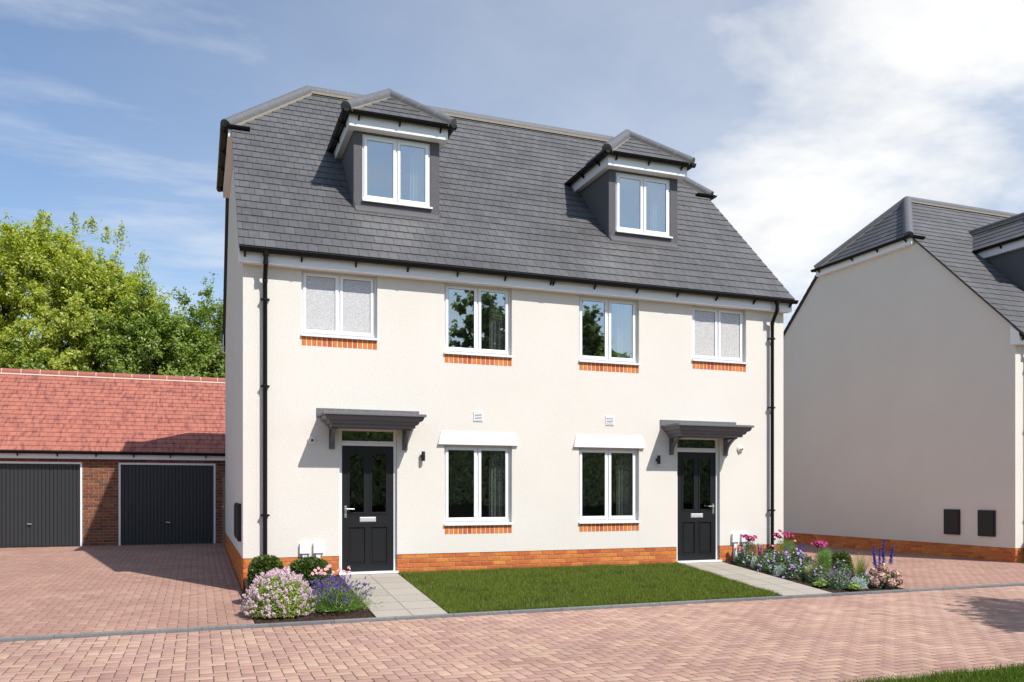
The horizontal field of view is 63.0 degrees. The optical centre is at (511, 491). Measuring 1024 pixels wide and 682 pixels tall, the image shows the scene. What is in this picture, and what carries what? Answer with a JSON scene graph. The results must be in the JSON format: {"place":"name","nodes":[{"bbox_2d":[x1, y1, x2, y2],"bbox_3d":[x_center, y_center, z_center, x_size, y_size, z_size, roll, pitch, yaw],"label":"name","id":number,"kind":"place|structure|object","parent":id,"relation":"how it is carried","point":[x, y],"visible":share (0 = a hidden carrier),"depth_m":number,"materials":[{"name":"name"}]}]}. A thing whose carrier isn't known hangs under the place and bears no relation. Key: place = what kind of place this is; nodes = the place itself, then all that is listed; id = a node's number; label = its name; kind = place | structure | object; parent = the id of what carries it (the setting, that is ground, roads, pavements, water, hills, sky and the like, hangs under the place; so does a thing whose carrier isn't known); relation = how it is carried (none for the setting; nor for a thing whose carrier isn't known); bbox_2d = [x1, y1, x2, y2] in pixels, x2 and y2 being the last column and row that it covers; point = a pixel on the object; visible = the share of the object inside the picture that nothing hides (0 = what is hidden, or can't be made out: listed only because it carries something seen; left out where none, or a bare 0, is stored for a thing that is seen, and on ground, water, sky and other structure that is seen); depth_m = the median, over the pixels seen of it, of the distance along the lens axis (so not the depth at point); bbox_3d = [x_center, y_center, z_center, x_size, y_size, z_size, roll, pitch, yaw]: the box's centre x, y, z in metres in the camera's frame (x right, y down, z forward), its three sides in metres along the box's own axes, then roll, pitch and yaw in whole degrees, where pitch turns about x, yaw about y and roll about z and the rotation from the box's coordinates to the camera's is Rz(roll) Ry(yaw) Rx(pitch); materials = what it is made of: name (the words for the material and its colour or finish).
{"place":"outdoors","nodes":[
{"label":"outdoors","id":0,"kind":"place"},
{"bbox_2d":[0,543,254,636],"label":"driveway","id":1,"kind":"structure","parent":0,"point":[64,590],"depth_m":13.01,"materials":[{"name":"pink brick"}]},
{"bbox_2d":[0,368,225,547],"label":"garage block","id":2,"kind":"structure","parent":1,"relation":"on","point":[99,459],"depth_m":21.61,"materials":[{"name":"red tile"}]},
{"bbox_2d":[0,463,79,546],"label":"garage door","id":3,"kind":"structure","parent":2,"relation":"in","point":[40,503],"depth_m":20.65,"materials":[{"name":"grey paint"}]},
{"bbox_2d":[121,465,213,544],"bbox_3d":[-8.920,0.347,21.678,2.230,2.042,0.089,0,0,-21],"label":"garage door","id":4,"kind":"structure","parent":2,"relation":"in","point":[161,504],"depth_m":21.68,"materials":[{"name":"grey paint"}]},
{"bbox_2d":[222,476,225,546],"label":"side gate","id":5,"kind":"structure","parent":1,"relation":"on","point":[223,514],"depth_m":21.98,"materials":[{"name":"brown wood"}]},
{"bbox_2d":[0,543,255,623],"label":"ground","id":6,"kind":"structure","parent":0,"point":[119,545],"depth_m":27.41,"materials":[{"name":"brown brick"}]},
{"bbox_2d":[0,334,76,370],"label":"tree","id":7,"kind":"object","parent":6,"relation":"on","point":[19,344],"visible":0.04,"depth_m":27.92,"materials":[{"name":"green plant"}]},
{"bbox_2d":[0,209,186,374],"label":"tree","id":8,"kind":"object","parent":6,"relation":"on","point":[25,253],"visible":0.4,"depth_m":29.35,"materials":[{"name":"green plant"}]},
{"bbox_2d":[45,268,224,377],"bbox_3d":[-13.694,-3.217,31.052,7.315,9.726,6.068,0,0,-21],"label":"tree","id":9,"kind":"object","parent":6,"relation":"on","point":[124,361],"visible":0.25,"depth_m":29.84,"materials":[{"name":"green plant"}]},
{"bbox_2d":[154,272,224,377],"bbox_3d":[-10.832,-3.570,33.225,6.274,10.424,6.807,0,0,9],"label":"tree","id":10,"kind":"object","parent":6,"relation":"on","point":[200,316],"visible":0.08,"depth_m":31.92,"materials":[{"name":"green plant"}]},
{"bbox_2d":[243,575,373,623],"bbox_3d":[-2.905,1.579,11.626,1.445,0.502,2.990,0,0,-21],"label":"flower bed","id":11,"kind":"object","parent":6,"relation":"on","point":[334,615],"visible":0.18,"depth_m":10.53,"materials":[{"name":"soil"}]},
{"bbox_2d":[247,554,283,588],"bbox_3d":[-3.392,1.180,11.524,0.515,0.626,0.517,0,0,-21],"label":"box bush","id":12,"kind":"object","parent":11,"relation":"on","point":[258,565],"visible":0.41,"depth_m":11.37,"materials":[{"name":"green plant"}]},
{"bbox_2d":[239,566,317,617],"bbox_3d":[-2.948,1.267,10.611,0.965,0.629,0.949,0,0,-21],"label":"flowering shrub","id":13,"kind":"object","parent":11,"relation":"on","point":[276,594],"visible":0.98,"depth_m":10.40,"materials":[{"name":"pink plant"}]},
{"bbox_2d":[286,556,331,590],"bbox_3d":[-2.936,1.198,12.123,0.674,0.522,0.669,0,0,-21],"label":"box bush","id":14,"kind":"object","parent":11,"relation":"on","point":[306,566],"visible":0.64,"depth_m":11.93,"materials":[{"name":"green plant"}]},
{"bbox_2d":[311,564,350,598],"bbox_3d":[-2.435,1.256,11.230,0.548,0.556,0.367,0,0,-21],"label":"pink flower plant","id":15,"kind":"object","parent":11,"relation":"on","point":[327,568],"visible":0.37,"depth_m":11.22,"materials":[{"name":"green plant"}]},
{"bbox_2d":[296,573,383,613],"bbox_3d":[-2.326,1.310,10.924,1.385,0.482,1.356,0,0,-21],"label":"lavender","id":16,"kind":"object","parent":11,"relation":"on","point":[338,600],"visible":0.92,"depth_m":10.77,"materials":[{"name":"purple plant"}]},
{"bbox_2d":[0,583,1023,641],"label":"kerb","id":17,"kind":"structure","parent":6,"relation":"on","point":[97,634],"depth_m":10.78,"materials":[{"name":"concrete"}]},
{"bbox_2d":[724,561,903,592],"bbox_3d":[5.185,1.577,14.664,1.515,0.506,2.990,0,0,-21],"label":"flower bed","id":18,"kind":"object","parent":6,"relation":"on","point":[803,582],"visible":0.24,"depth_m":13.61,"materials":[{"name":"soil"}]},
{"bbox_2d":[733,547,754,565],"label":"geranium plant","id":19,"kind":"object","parent":18,"relation":"on","point":[742,559],"visible":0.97,"depth_m":15.40,"materials":[{"name":"green plant"}]},
{"bbox_2d":[741,534,757,556],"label":"cosmos plant","id":20,"kind":"object","parent":18,"relation":"on","point":[752,538],"visible":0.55,"depth_m":15.63,"materials":[{"name":"pink plant"}]},
{"bbox_2d":[750,555,758,567],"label":"silver plant","id":21,"kind":"object","parent":18,"relation":"on","point":[753,560],"visible":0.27,"depth_m":15.24,"materials":[{"name":"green plant"}]},
{"bbox_2d":[754,544,765,556],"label":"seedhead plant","id":22,"kind":"object","parent":18,"relation":"on","point":[760,553],"visible":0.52,"depth_m":15.77,"materials":[{"name":"plant"}]},
{"bbox_2d":[752,554,773,571],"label":"geranium plant","id":23,"kind":"object","parent":18,"relation":"on","point":[763,563],"visible":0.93,"depth_m":14.87,"materials":[{"name":"green plant"}]},
{"bbox_2d":[761,545,777,558],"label":"geranium plant","id":24,"kind":"object","parent":18,"relation":"on","point":[769,553],"visible":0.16,"depth_m":15.47,"materials":[{"name":"green plant"}]},
{"bbox_2d":[768,562,784,575],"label":"geranium plant","id":25,"kind":"object","parent":18,"relation":"on","point":[772,568],"visible":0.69,"depth_m":14.57,"materials":[{"name":"green plant"}]},
{"bbox_2d":[772,565,784,575],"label":"silver plant","id":26,"kind":"object","parent":18,"relation":"on","point":[776,570],"visible":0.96,"depth_m":14.46,"materials":[{"name":"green plant"}]},
{"bbox_2d":[772,551,792,567],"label":"geranium plant","id":27,"kind":"object","parent":18,"relation":"on","point":[783,559],"visible":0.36,"depth_m":14.91,"materials":[{"name":"green plant"}]},
{"bbox_2d":[773,529,797,554],"bbox_3d":[5.172,1.045,15.890,0.543,0.654,0.407,0,0,-21],"label":"cosmos plant","id":28,"kind":"object","parent":18,"relation":"on","point":[778,536],"visible":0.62,"depth_m":15.85,"materials":[{"name":"green plant"}]},
{"bbox_2d":[785,548,802,561],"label":"geranium plant","id":29,"kind":"object","parent":18,"relation":"on","point":[793,556],"visible":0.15,"depth_m":15.20,"materials":[{"name":"green plant"}]},
{"bbox_2d":[782,561,806,579],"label":"geranium plant","id":30,"kind":"object","parent":18,"relation":"on","point":[793,571],"visible":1,"depth_m":14.19,"materials":[{"name":"green plant"}]},
{"bbox_2d":[793,552,814,572],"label":"geranium plant","id":31,"kind":"object","parent":18,"relation":"on","point":[808,559],"visible":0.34,"depth_m":14.82,"materials":[{"name":"green plant"}]},
{"bbox_2d":[805,565,828,583],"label":"geranium plant","id":32,"kind":"object","parent":18,"relation":"on","point":[811,577],"visible":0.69,"depth_m":13.82,"materials":[{"name":"green plant"}]},
{"bbox_2d":[810,540,831,573],"bbox_3d":[5.471,1.163,14.747,0.522,0.616,0.346,0,0,-21],"label":"cosmos plant","id":33,"kind":"object","parent":18,"relation":"on","point":[819,543],"visible":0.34,"depth_m":14.72,"materials":[{"name":"green plant"}]},
{"bbox_2d":[812,578,830,586],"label":"lime leaf plant","id":34,"kind":"object","parent":18,"relation":"on","point":[820,582],"visible":1,"depth_m":13.47,"materials":[{"name":"green plant"}]},
{"bbox_2d":[800,560,842,579],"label":"ornamental grass","id":35,"kind":"object","parent":18,"relation":"on","point":[812,565],"depth_m":14.08,"materials":[{"name":"green plant"}]},
{"bbox_2d":[816,550,832,578],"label":"ferny plant","id":36,"kind":"object","parent":18,"relation":"on","point":[824,558],"visible":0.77,"depth_m":14.19,"materials":[{"name":"green plant"}]},
{"bbox_2d":[817,567,853,589],"bbox_3d":[5.245,1.395,13.496,0.569,0.366,0.539,0,0,10],"label":"catmint","id":37,"kind":"object","parent":18,"relation":"on","point":[838,581],"visible":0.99,"depth_m":13.41,"materials":[{"name":"green plant"}]},
{"bbox_2d":[831,559,850,579],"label":"geranium plant","id":38,"kind":"object","parent":18,"relation":"on","point":[839,565],"visible":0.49,"depth_m":14.28,"materials":[{"name":"green plant"}]},
{"bbox_2d":[830,551,852,571],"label":"box bush","id":39,"kind":"object","parent":18,"relation":"on","point":[841,555],"visible":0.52,"depth_m":14.55,"materials":[{"name":"green plant"}]},
{"bbox_2d":[850,556,855,576],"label":"pink flower plant","id":40,"kind":"object","parent":18,"relation":"on","point":[853,573],"visible":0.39,"depth_m":14.62,"materials":[{"name":"green plant"}]},
{"bbox_2d":[846,581,861,589],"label":"lime leaf plant","id":41,"kind":"object","parent":18,"relation":"on","point":[854,586],"visible":1,"depth_m":13.25,"materials":[{"name":"green plant"}]},
{"bbox_2d":[850,575,867,589],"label":"silver plant","id":42,"kind":"object","parent":18,"relation":"on","point":[859,583],"visible":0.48,"depth_m":13.47,"materials":[{"name":"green plant"}]},
{"bbox_2d":[850,552,871,573],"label":"ornamental grass","id":43,"kind":"object","parent":18,"relation":"on","point":[861,568],"depth_m":13.77,"materials":[{"name":"green plant"}]},
{"bbox_2d":[855,571,871,587],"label":"geranium plant","id":44,"kind":"object","parent":18,"relation":"on","point":[866,579],"visible":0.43,"depth_m":13.60,"materials":[{"name":"green plant"}]},
{"bbox_2d":[869,539,893,578],"bbox_3d":[6.095,1.194,13.790,0.470,0.778,0.313,0,0,-49],"label":"salvia","id":45,"kind":"object","parent":18,"relation":"on","point":[874,562],"visible":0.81,"depth_m":13.86,"materials":[{"name":"purple plant"}]},
{"bbox_2d":[868,563,903,588],"bbox_3d":[6.115,1.400,13.649,0.697,0.445,0.472,0,0,-6],"label":"hydrangea","id":46,"kind":"object","parent":18,"relation":"on","point":[881,579],"visible":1,"depth_m":13.58,"materials":[{"name":"pink plant"}]},
{"bbox_2d":[783,196,1023,563],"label":"semi detached house","id":47,"kind":"structure","parent":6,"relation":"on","point":[903,380],"depth_m":21.46,"materials":[{"name":"white paint"}]},
{"bbox_2d":[944,509,959,534],"bbox_3d":[10.530,0.735,20.021,0.062,0.600,0.440,0,0,-21],"label":"meter box","id":48,"kind":"object","parent":47,"relation":"attached to","point":[951,521],"visible":1,"depth_m":19.97,"materials":[{"name":"black plastic"}]},
{"bbox_2d":[978,510,995,536],"bbox_3d":[10.861,0.735,19.141,0.062,0.600,0.440,0,0,-21],"label":"meter box","id":49,"kind":"object","parent":47,"relation":"attached to","point":[986,522],"visible":1,"depth_m":19.08,"materials":[{"name":"black plastic"}]},
{"bbox_2d":[339,573,447,616],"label":"path","id":50,"kind":"structure","parent":0,"point":[399,594],"depth_m":11.74,"materials":[{"name":"grey concrete"}]},
{"bbox_2d":[216,85,798,591],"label":"semi detached house","id":51,"kind":"structure","parent":0,"point":[542,345],"depth_m":14.70,"materials":[{"name":"white paint"}]},
{"bbox_2d":[234,503,236,538],"bbox_3d":[-4.716,0.500,14.295,0.062,0.600,0.440,0,0,-21],"label":"meter box","id":52,"kind":"object","parent":51,"relation":"attached to","point":[235,504],"visible":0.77,"depth_m":14.11,"materials":[{"name":"black plastic"}]},
{"bbox_2d":[236,503,240,541],"bbox_3d":[-4.385,0.500,13.415,0.062,0.600,0.440,0,0,-21],"label":"meter box","id":53,"kind":"object","parent":51,"relation":"attached to","point":[238,521],"visible":1,"depth_m":13.21,"materials":[{"name":"black plastic"}]},
{"bbox_2d":[299,543,309,556],"bbox_3d":[-3.240,1.123,13.070,0.157,0.615,0.050,0,0,-21],"label":"utility box","id":54,"kind":"object","parent":51,"relation":"attached to","point":[304,549],"visible":0.62,"depth_m":13.05,"materials":[{"name":"white plastic"}]},
{"bbox_2d":[308,436,315,444],"bbox_3d":[-3.130,-0.798,13.098,0.135,0.136,0.075,0,0,-21],"label":"vent","id":55,"kind":"object","parent":51,"relation":"attached to","point":[311,440],"visible":1,"depth_m":13.10,"materials":[{"name":"white plastic"}]},
{"bbox_2d":[313,543,323,557],"bbox_3d":[-3.044,1.121,13.144,0.157,0.618,0.050,0,0,-21],"label":"utility box","id":56,"kind":"object","parent":51,"relation":"attached to","point":[318,549],"visible":0.6,"depth_m":13.12,"materials":[{"name":"white plastic"}]},
{"bbox_2d":[301,270,377,349],"bbox_3d":[-2.753,-2.879,13.333,1.209,1.202,0.180,0,0,-21],"label":"window","id":57,"kind":"structure","parent":51,"relation":"in","point":[333,305],"depth_m":13.32,"materials":[{"name":"white plastic"}]},
{"bbox_2d":[342,446,392,571],"bbox_3d":[-2.325,0.284,13.502,0.833,2.019,0.102,0,0,-21],"label":"front door","id":58,"kind":"structure","parent":51,"relation":"in","point":[367,536],"depth_m":13.51,"materials":[{"name":"black wood"}]},
{"bbox_2d":[421,451,424,460],"bbox_3d":[-1.458,-0.573,13.716,0.063,0.156,0.094,0,0,-21],"label":"wall lamp","id":59,"kind":"object","parent":51,"relation":"attached to","point":[423,456],"visible":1,"depth_m":13.67,"materials":[{"name":"black metal"}]},
{"bbox_2d":[444,283,512,365],"bbox_3d":[-0.602,-2.806,14.208,1.212,1.347,0.305,0,0,-21],"label":"window","id":60,"kind":"structure","parent":51,"relation":"in","point":[499,304],"depth_m":14.20,"materials":[{"name":"white plastic"}]},
{"bbox_2d":[444,444,512,533],"bbox_3d":[-0.602,-0.036,14.208,1.212,1.517,0.304,0,0,-21],"label":"window","id":61,"kind":"structure","parent":51,"relation":"in","point":[499,456],"depth_m":14.21,"materials":[{"name":"white plastic"}]},
{"bbox_2d":[579,295,639,372],"bbox_3d":[1.706,-2.806,15.075,1.212,1.347,0.305,0,0,-21],"label":"window","id":62,"kind":"structure","parent":51,"relation":"in","point":[626,314],"depth_m":15.10,"materials":[{"name":"white plastic"}]},
{"bbox_2d":[579,447,639,531],"bbox_3d":[1.706,-0.036,15.073,1.212,1.517,0.302,0,0,-21],"label":"window","id":63,"kind":"structure","parent":51,"relation":"in","point":[626,457],"depth_m":15.11,"materials":[{"name":"white plastic"}]},
{"bbox_2d":[656,455,660,463],"bbox_3d":[2.675,-0.573,15.269,0.063,0.156,0.094,0,0,-21],"label":"wall lamp","id":64,"kind":"object","parent":51,"relation":"attached to","point":[658,459],"visible":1,"depth_m":15.24,"materials":[{"name":"black metal"}]},
{"bbox_2d":[677,452,715,560],"bbox_3d":[3.468,0.284,15.678,0.833,2.019,0.102,0,0,-21],"label":"front door","id":65,"kind":"structure","parent":51,"relation":"in","point":[696,527],"depth_m":15.68,"materials":[{"name":"black wood"}]},
{"bbox_2d":[692,305,747,371],"bbox_3d":[3.901,-2.879,15.833,1.209,1.202,0.180,0,0,-21],"label":"window","id":66,"kind":"structure","parent":51,"relation":"in","point":[717,333],"depth_m":15.83,"materials":[{"name":"white plastic"}]},
{"bbox_2d":[731,534,739,560],"bbox_3d":[4.247,1.119,15.882,0.157,0.621,0.050,0,0,-21],"label":"utility box","id":67,"kind":"object","parent":51,"relation":"attached to","point":[735,538],"visible":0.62,"depth_m":15.87,"materials":[{"name":"white plastic"}]},
{"bbox_2d":[737,446,742,452],"bbox_3d":[4.361,-0.798,15.911,0.135,0.136,0.077,0,0,-21],"label":"security camera","id":68,"kind":"object","parent":51,"relation":"attached to","point":[739,449],"visible":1,"depth_m":15.91,"materials":[{"name":"white plastic"}]},
{"bbox_2d":[740,533,748,549],"bbox_3d":[4.439,1.119,15.955,0.157,0.623,0.050,0,0,-21],"label":"utility box","id":69,"kind":"object","parent":51,"relation":"attached to","point":[742,539],"visible":0.41,"depth_m":15.94,"materials":[{"name":"white plastic"}]},
{"bbox_2d":[0,586,1023,681],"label":"road","id":70,"kind":"structure","parent":0,"point":[829,638],"depth_m":8.65,"materials":[{"name":"brick"}]},
{"bbox_2d":[0,0,1023,365],"label":"sky","id":71,"kind":"structure","parent":0,"point":[806,121],"materials":[{"name":"blue"}]},
{"bbox_2d":[398,561,782,612],"bbox_3d":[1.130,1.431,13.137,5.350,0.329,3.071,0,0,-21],"label":"lawn grass","id":72,"kind":"structure","parent":0,"point":[615,586],"depth_m":12.85,"materials":[{"name":"green plant"}]},
{"bbox_2d":[680,562,830,595],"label":"path","id":73,"kind":"structure","parent":0,"point":[761,580],"depth_m":14.02,"materials":[{"name":"grey concrete"}]},
{"bbox_2d":[782,543,1011,569],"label":"driveway","id":74,"kind":"structure","parent":0,"point":[901,560],"depth_m":19.69,"materials":[{"name":"pink brick"}]},
{"bbox_2d":[796,659,1023,681],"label":"verge grass","id":75,"kind":"structure","parent":0,"point":[994,675],"depth_m":7.15,"materials":[{"name":"green plant"}]},
{"bbox_2d":[854,563,1023,588],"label":"driveway","id":76,"kind":"structure","parent":0,"point":[951,576],"depth_m":15.73,"materials":[{"name":"pink brick"}]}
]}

